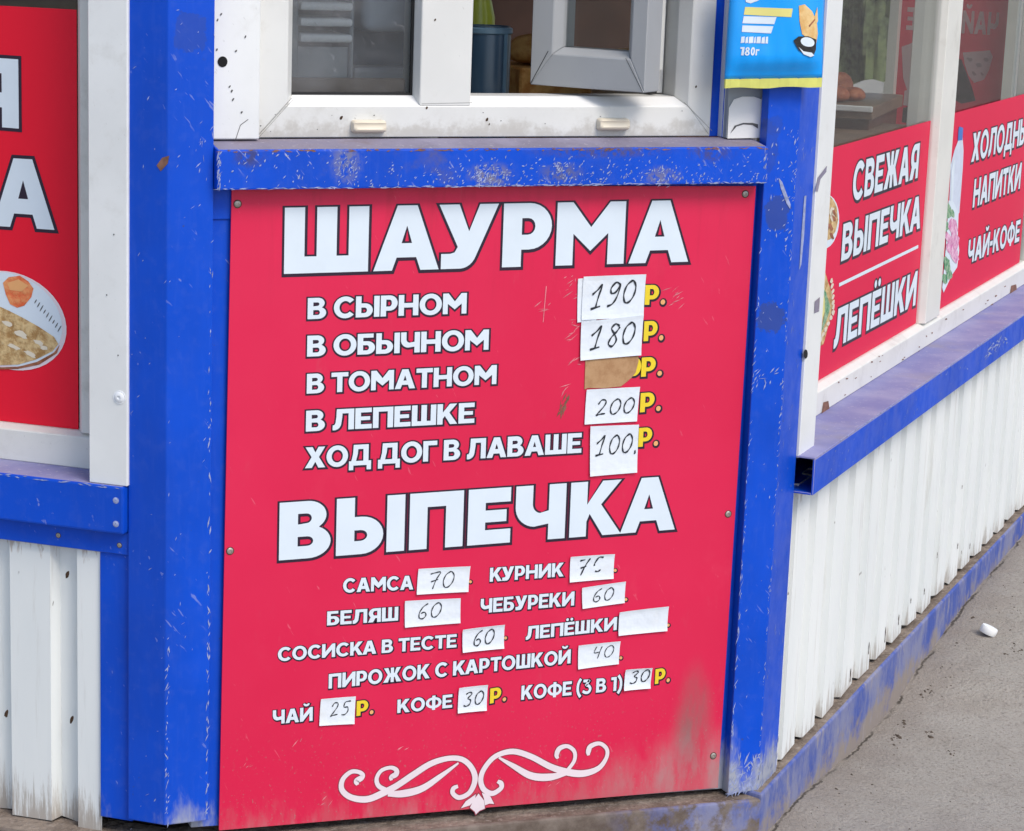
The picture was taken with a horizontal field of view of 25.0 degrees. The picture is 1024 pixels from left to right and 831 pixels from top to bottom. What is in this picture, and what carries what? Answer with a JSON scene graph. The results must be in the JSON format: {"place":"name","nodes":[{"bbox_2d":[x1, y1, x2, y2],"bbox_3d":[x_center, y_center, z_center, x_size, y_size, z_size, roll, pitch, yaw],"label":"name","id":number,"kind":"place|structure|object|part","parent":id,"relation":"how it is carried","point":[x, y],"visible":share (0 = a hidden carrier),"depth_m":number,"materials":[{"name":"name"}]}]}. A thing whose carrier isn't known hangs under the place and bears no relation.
{"place":"outdoors","nodes":[
{"label":"outdoors","id":0,"kind":"place"},
{"bbox_2d":[591,48,661,93],"bbox_3d":[0.194,-0.544,3.849,0.156,0.134,0.156,-3,13,-22],"label":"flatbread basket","id":1,"kind":"object","parent":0,"point":[595,91],"visible":0.05,"depth_m":3.79,"materials":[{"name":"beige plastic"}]},
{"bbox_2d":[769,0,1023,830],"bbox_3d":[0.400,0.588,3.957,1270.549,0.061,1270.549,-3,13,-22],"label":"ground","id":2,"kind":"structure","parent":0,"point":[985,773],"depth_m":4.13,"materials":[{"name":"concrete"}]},
{"bbox_2d":[0,0,1023,830],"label":"kiosk","id":3,"kind":"object","parent":2,"relation":"on","point":[878,530],"visible":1,"depth_m":3.28,"materials":[{"name":"blue paint"}]},
{"bbox_2d":[0,6,78,428],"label":"window poster","id":4,"kind":"object","parent":3,"relation":"attached to","point":[38,239],"depth_m":3.19,"materials":[{"name":"red plastic"}]},
{"bbox_2d":[0,0,88,468],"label":"side window","id":5,"kind":"structure","parent":3,"relation":"in","point":[59,446],"depth_m":3.20,"materials":[{"name":"plastic"}]},
{"bbox_2d":[287,77,404,138],"bbox_3d":[-0.230,-0.410,3.208,0.168,0.115,0.012,-3,13,-22],"label":"carton","id":6,"kind":"object","parent":3,"relation":"on","point":[312,84],"visible":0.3,"depth_m":3.19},
{"bbox_2d":[259,136,675,138],"bbox_3d":[-0.111,0.062,3.683,0.820,1.000,0.520,-3,13,-22],"label":"worktop","id":7,"kind":"object","parent":3,"relation":"on","point":[588,137],"depth_m":3.72,"materials":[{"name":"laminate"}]},
{"bbox_2d":[272,0,353,138],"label":"tray rack","id":8,"kind":"object","parent":7,"relation":"on","point":[323,59],"visible":0.14,"depth_m":3.20,"materials":[{"name":"grey metal"}]},
{"bbox_2d":[298,30,351,42],"bbox_3d":[-0.270,-0.526,3.208,0.074,0.012,0.085,-3,13,-22],"label":"tray","id":9,"kind":"object","parent":8,"relation":"in","point":[322,36],"visible":0.76,"depth_m":3.17,"materials":[{"name":"white metal"}]},
{"bbox_2d":[298,15,351,26],"bbox_3d":[-0.270,-0.547,3.203,0.074,0.012,0.085,-3,13,-22],"label":"tray","id":10,"kind":"object","parent":8,"relation":"in","point":[321,20],"visible":0.76,"depth_m":3.17,"materials":[{"name":"white metal"}]},
{"bbox_2d":[298,0,352,10],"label":"tray","id":11,"kind":"object","parent":8,"relation":"in","point":[330,5],"visible":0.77,"depth_m":3.16,"materials":[{"name":"white metal"}]},
{"bbox_2d":[353,0,437,138],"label":"appliance","id":12,"kind":"object","parent":7,"relation":"on","point":[378,43],"visible":0.3,"depth_m":3.30,"materials":[{"name":"grey metal"}]},
{"bbox_2d":[460,0,494,137],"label":"bottle","id":13,"kind":"object","parent":7,"relation":"on","point":[483,11],"visible":0.25,"depth_m":3.48,"materials":[{"name":"plastic"}]},
{"bbox_2d":[462,24,512,137],"bbox_3d":[-0.038,-0.490,3.451,0.073,0.181,0.073,-3,13,-22],"label":"canister","id":14,"kind":"object","parent":7,"relation":"on","point":[490,61],"visible":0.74,"depth_m":3.41,"materials":[{"name":"plastic"}]},
{"bbox_2d":[509,61,591,137],"bbox_3d":[0.038,-0.510,3.724,0.125,0.109,0.160,-3,13,-22],"label":"carton","id":15,"kind":"object","parent":7,"relation":"on","point":[520,73],"visible":0.12,"depth_m":3.64,"materials":[{"name":"brown cardboard"}]},
{"bbox_2d":[510,33,531,63],"bbox_3d":[0.044,-0.588,3.708,0.110,0.050,0.100,-3,13,-22],"label":"loaf","id":16,"kind":"object","parent":15,"relation":"on","point":[521,46],"visible":0.3,"depth_m":3.67,"materials":[{"name":"brown food"}]},
{"bbox_2d":[218,186,755,829],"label":"menu board","id":17,"kind":"object","parent":3,"relation":"attached to","point":[406,378],"visible":1,"depth_m":3.31,"materials":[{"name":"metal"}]},
{"bbox_2d":[319,696,355,725],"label":"price paper","id":18,"kind":"object","parent":17,"relation":"attached to","point":[338,711],"visible":1,"depth_m":3.30,"materials":[{"name":"paper"}]},
{"bbox_2d":[405,598,460,627],"bbox_3d":[-0.114,0.283,3.326,0.086,0.040,0.002,-3,13,-22],"label":"price paper","id":19,"kind":"object","parent":17,"relation":"attached to","point":[430,612],"visible":1,"depth_m":3.33,"materials":[{"name":"paper"}]},
{"bbox_2d":[417,566,470,594],"bbox_3d":[-0.098,0.237,3.322,0.081,0.040,0.003,-3,13,-22],"label":"price paper","id":20,"kind":"object","parent":17,"relation":"attached to","point":[443,580],"visible":1,"depth_m":3.32,"materials":[{"name":"paper"}]},
{"bbox_2d":[458,685,487,712],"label":"price paper","id":21,"kind":"object","parent":17,"relation":"attached to","point":[472,699],"visible":1,"depth_m":3.38,"materials":[{"name":"paper"}]},
{"bbox_2d":[462,625,504,652],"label":"price paper","id":22,"kind":"object","parent":17,"relation":"attached to","point":[483,638],"visible":1,"depth_m":3.37,"materials":[{"name":"paper"}]},
{"bbox_2d":[577,278,595,322],"bbox_3d":[0.108,-0.166,3.316,0.032,0.065,0.002,-3,13,-22],"label":"paper backing","id":23,"kind":"object","parent":17,"relation":"attached to","point":[579,298],"visible":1,"depth_m":3.31,"materials":[{"name":"white paper"}]},
{"bbox_2d":[570,554,614,582],"bbox_3d":[0.118,0.225,3.411,0.072,0.039,0.003,-3,13,-22],"label":"price paper","id":24,"kind":"object","parent":17,"relation":"attached to","point":[591,567],"visible":1,"depth_m":3.41,"materials":[{"name":"paper"}]},
{"bbox_2d":[578,641,620,668],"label":"price paper","id":25,"kind":"object","parent":17,"relation":"attached to","point":[597,655],"visible":1,"depth_m":3.45,"materials":[{"name":"paper"}]},
{"bbox_2d":[582,582,625,608],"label":"price paper","id":26,"kind":"object","parent":17,"relation":"attached to","point":[603,595],"visible":1,"depth_m":3.43,"materials":[{"name":"paper"}]},
{"bbox_2d":[584,356,638,389],"bbox_3d":[0.144,-0.062,3.357,0.085,0.046,0.001,-3,13,-22],"label":"torn card","id":27,"kind":"object","parent":17,"relation":"attached to","point":[610,372],"visible":1,"depth_m":3.35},
{"bbox_2d":[580,315,643,360],"bbox_3d":[0.144,-0.113,3.342,0.099,0.063,0.002,-3,13,-22],"label":"price paper","id":28,"kind":"object","parent":17,"relation":"attached to","point":[612,338],"visible":1,"depth_m":3.34,"materials":[{"name":"paper"}]},
{"bbox_2d":[585,387,639,424],"bbox_3d":[0.146,-0.015,3.367,0.087,0.052,0.002,-3,13,-22],"label":"price paper","id":29,"kind":"object","parent":17,"relation":"attached to","point":[612,405],"visible":1,"depth_m":3.37,"materials":[{"name":"paper"}]},
{"bbox_2d":[581,274,645,319],"bbox_3d":[0.146,-0.171,3.331,0.100,0.064,0.003,-3,13,-22],"label":"price paper","id":30,"kind":"object","parent":17,"relation":"attached to","point":[611,296],"visible":1,"depth_m":3.33,"materials":[{"name":"paper"}]},
{"bbox_2d":[590,425,638,476],"bbox_3d":[0.149,0.050,3.383,0.079,0.075,0.002,-3,13,-22],"label":"price paper","id":31,"kind":"object","parent":17,"relation":"attached to","point":[613,449],"visible":1,"depth_m":3.38,"materials":[{"name":"paper"}]},
{"bbox_2d":[624,668,652,690],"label":"price paper","id":32,"kind":"object","parent":17,"relation":"attached to","point":[635,679],"visible":1,"depth_m":3.48,"materials":[{"name":"paper"}]},
{"bbox_2d":[618,606,668,635],"bbox_3d":[0.197,0.308,3.464,0.082,0.039,0.003,-3,13,-22],"label":"price paper","id":33,"kind":"object","parent":17,"relation":"attached to","point":[650,620],"visible":1,"depth_m":3.46,"materials":[{"name":"white paper"}]},
{"bbox_2d":[259,0,716,137],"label":"service window","id":34,"kind":"structure","parent":3,"relation":"in","point":[670,53],"depth_m":3.25,"materials":[{"name":"plastic"}]},
{"bbox_2d":[492,0,717,136],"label":"window","id":35,"kind":"structure","parent":3,"relation":"on","point":[602,24],"depth_m":4.46,"materials":[{"name":"white plastic"}]},
{"bbox_3d":[-0.154,-0.466,4.408,0.415,1.640,0.020,-3,13,-22],"label":"door","id":36,"kind":"part","parent":35,"relation":"part of","materials":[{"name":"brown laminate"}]},
{"bbox_3d":[0.236,-0.487,4.569,0.420,1.640,0.020,-3,13,-22],"label":"door","id":37,"kind":"part","parent":35,"relation":"part of","materials":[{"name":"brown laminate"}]},
{"bbox_2d":[724,0,824,87],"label":"advertising poster","id":38,"kind":"object","parent":3,"relation":"hanging from","point":[773,43],"visible":1,"depth_m":3.30,"materials":[{"name":"blue paper"}]},
{"bbox_2d":[752,123,905,146],"bbox_3d":[0.628,-0.113,4.908,0.508,0.868,1.900,7,13,23],"label":"display counter","id":39,"kind":"object","parent":3,"relation":"on","point":[843,136],"visible":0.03,"depth_m":5.42,"materials":[{"name":"laminate"}]},
{"bbox_2d":[838,0,890,83],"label":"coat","id":40,"kind":"object","parent":3,"relation":"hanging from","point":[864,40],"visible":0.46,"depth_m":5.80,"materials":[{"name":"fabric"}]},
{"bbox_2d":[835,93,902,129],"bbox_3d":[0.791,-0.335,5.819,0.248,0.926,0.486,6,13,17],"label":"shelf","id":41,"kind":"object","parent":3,"relation":"on","point":[871,111],"visible":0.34,"depth_m":5.53,"materials":[{"name":"laminate"}]},
{"bbox_2d":[836,85,849,101],"bbox_3d":[0.784,-0.777,5.583,0.060,0.040,0.060,-3,13,-22],"label":"loaf","id":42,"kind":"object","parent":41,"relation":"on","point":[843,94],"visible":0.48,"depth_m":5.56,"materials":[{"name":"brown food"}]},
{"bbox_2d":[838,72,852,87],"bbox_3d":[0.813,-0.821,5.736,0.070,0.062,0.060,-3,13,-22],"label":"loaf","id":43,"kind":"object","parent":41,"relation":"on","point":[845,80],"visible":0.3,"depth_m":5.71,"materials":[{"name":"brown food"}]},
{"bbox_2d":[847,87,865,100],"bbox_3d":[0.831,-0.783,5.631,0.060,0.034,0.060,-3,13,-22],"label":"loaf","id":44,"kind":"object","parent":41,"relation":"on","point":[857,94],"visible":0.73,"depth_m":5.61,"materials":[{"name":"brown food"}]},
{"bbox_2d":[818,121,930,379],"bbox_3d":[0.639,-0.302,4.118,0.003,0.393,0.767,7,13,23],"label":"window poster","id":45,"kind":"object","parent":3,"relation":"attached to","point":[875,223],"depth_m":4.13,"materials":[{"name":"red plastic"}]},
{"bbox_2d":[757,0,1023,415],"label":"side window","id":46,"kind":"structure","parent":3,"relation":"in","point":[937,24],"depth_m":4.44,"materials":[{"name":"plastic"}]},
{"bbox_2d":[896,0,1008,124],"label":"window poster","id":47,"kind":"object","parent":3,"relation":"attached to","point":[981,51],"depth_m":6.00,"materials":[{"name":"red"}]},
{"bbox_2d":[883,0,1021,99],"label":"end window","id":48,"kind":"structure","parent":3,"relation":"in","point":[1014,6],"depth_m":5.97,"materials":[{"name":"glass"}]},
{"bbox_2d":[940,94,1023,308],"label":"window poster","id":49,"kind":"object","parent":3,"relation":"attached to","point":[984,221],"depth_m":4.94,"materials":[{"name":"red paper"}]},
{"bbox_2d":[797,573,1023,830],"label":"ground litter","id":50,"kind":"object","parent":2,"relation":"on","point":[926,732],"visible":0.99,"depth_m":4.23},
{"bbox_2d":[980,623,997,636],"bbox_3d":[0.962,0.433,4.668,0.036,0.026,0.036,-3,13,-22],"label":"bottle stopper","id":51,"kind":"object","parent":2,"relation":"on","point":[988,630],"visible":1,"depth_m":4.66,"materials":[{"name":"plastic"}]}
]}

